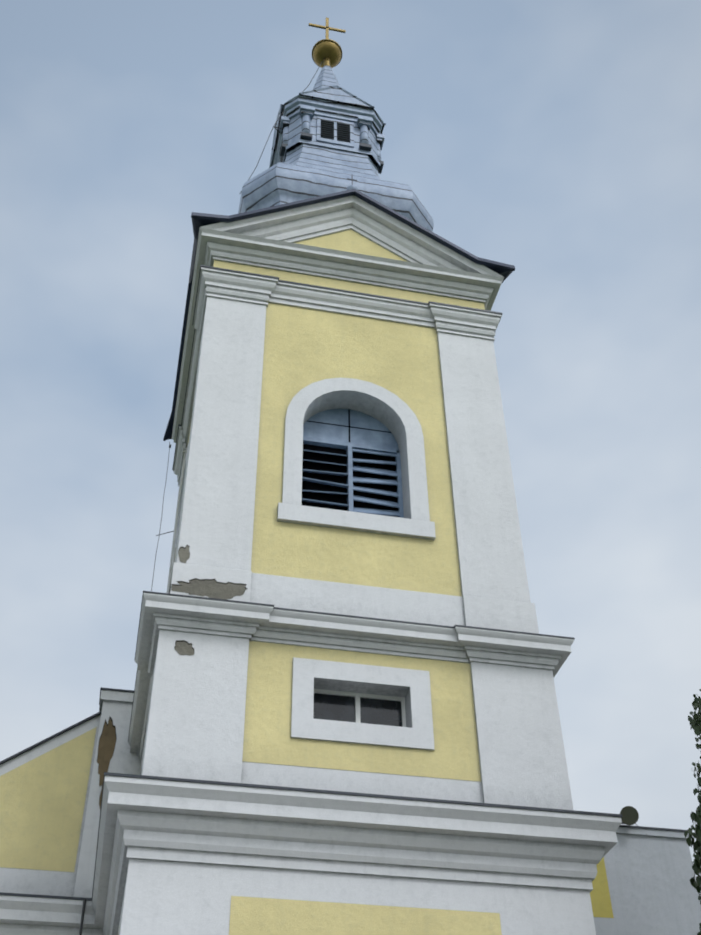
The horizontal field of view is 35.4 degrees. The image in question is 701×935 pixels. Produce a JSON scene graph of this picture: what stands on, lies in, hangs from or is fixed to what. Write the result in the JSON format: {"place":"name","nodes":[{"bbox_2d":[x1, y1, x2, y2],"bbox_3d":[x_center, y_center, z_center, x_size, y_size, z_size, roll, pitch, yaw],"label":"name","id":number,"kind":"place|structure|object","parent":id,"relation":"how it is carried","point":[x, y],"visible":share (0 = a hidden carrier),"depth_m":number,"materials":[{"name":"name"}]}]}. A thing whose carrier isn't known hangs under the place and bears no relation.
{"place":"outdoors","nodes":[
{"label":"outdoors","id":0,"kind":"place"},
{"bbox_2d":[97,545,247,808],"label":"exposed masonry patches","id":1,"kind":"object","parent":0,"point":[211,588],"visible":0.88,"depth_m":14.63,"materials":[{"name":"brick"}]},
{"bbox_2d":[151,58,324,590],"bbox_3d":[-2.835,-3.538,23.014,3.944,19.522,2.331,-24,-46,24],"label":"tower lightning conductor","id":2,"kind":"object","parent":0,"point":[240,193],"visible":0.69,"depth_m":22.93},
{"bbox_2d":[0,687,700,934],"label":"church nave","id":3,"kind":"structure","parent":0,"point":[50,789],"depth_m":16.40,"materials":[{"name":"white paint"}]},
{"bbox_2d":[79,898,85,934],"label":"downspout","id":4,"kind":"object","parent":3,"relation":"attached to","point":[82,916],"visible":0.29,"depth_m":14.74,"materials":[{"name":"grey metal"}]},
{"bbox_2d":[620,806,646,834],"bbox_3d":[4.537,5.727,17.763,0.346,0.356,0.440,-19,-44,20],"label":"floodlight","id":5,"kind":"object","parent":3,"relation":"attached to","point":[630,815],"visible":0.94,"depth_m":17.66,"materials":[{"name":"grey paint"}]},
{"bbox_2d":[0,0,700,895],"label":"sky","id":6,"kind":"structure","parent":0,"point":[558,142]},
{"label":"ground","id":7,"kind":"structure","parent":0,"visible":0},
{"bbox_2d":[92,772,621,934],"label":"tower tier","id":8,"kind":"object","parent":7,"relation":"on","point":[178,856],"visible":1,"depth_m":12.32,"materials":[{"name":"white paint"}]},
{"bbox_2d":[128,591,574,809],"bbox_3d":[-0.385,4.728,15.682,5.779,2.550,5.779,7,-42,-9],"label":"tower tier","id":9,"kind":"object","parent":8,"relation":"on","point":[258,693],"visible":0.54,"depth_m":13.89,"materials":[{"name":"white paint"}]},
{"bbox_2d":[166,228,538,633],"bbox_3d":[-0.445,0.863,19.063,5.540,7.720,5.540,7,-42,-9],"label":"belfry","id":10,"kind":"object","parent":9,"relation":"on","point":[339,436],"visible":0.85,"depth_m":17.18,"materials":[{"name":"white paint"}]},
{"bbox_2d":[163,189,514,440],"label":"tower roof","id":11,"kind":"structure","parent":10,"relation":"on","point":[504,270],"depth_m":20.26,"materials":[{"name":"black metal"}]},
{"bbox_2d":[238,143,433,230],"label":"tower roof","id":12,"kind":"structure","parent":11,"relation":"on","point":[303,171],"depth_m":22.30,"materials":[{"name":"grey metal"}]},
{"bbox_2d":[269,85,385,173],"bbox_3d":[-0.573,-7.364,26.258,2.540,2.400,2.540,7,-42,-9],"label":"lantern","id":13,"kind":"object","parent":12,"relation":"on","point":[312,118],"visible":0.44,"depth_m":25.49,"materials":[{"name":"grey metal"}]},
{"bbox_2d":[274,65,353,157],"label":"spire","id":14,"kind":"structure","parent":13,"relation":"on","point":[326,77],"depth_m":28.10,"materials":[{"name":"grey metal"}]},
{"bbox_2d":[309,17,345,67],"bbox_3d":[-0.637,-11.444,29.826,0.827,3.100,0.827,-20,-45,20],"label":"cross and orb","id":15,"kind":"object","parent":14,"relation":"on","point":[328,50],"visible":0.94,"depth_m":29.32,"materials":[{"name":"gold metal"}]},
{"bbox_2d":[346,176,357,189],"bbox_3d":[0.034,-5.397,21.104,0.240,0.800,0.234,7,-42,-9],"label":"small cross","id":16,"kind":"object","parent":11,"relation":"on","point":[350,187],"visible":0.44,"depth_m":20.94,"materials":[{"name":"grey metal"}]},
{"bbox_2d":[201,195,502,276],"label":"tower pediments","id":17,"kind":"object","parent":10,"relation":"on","point":[353,224],"visible":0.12,"depth_m":20.27,"materials":[{"name":"white paint"}]},
{"bbox_2d":[684,689,700,934],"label":"tree","id":18,"kind":"object","parent":7,"relation":"on","point":[695,721],"visible":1,"depth_m":10.92,"materials":[{"name":"green plant"}]}
]}

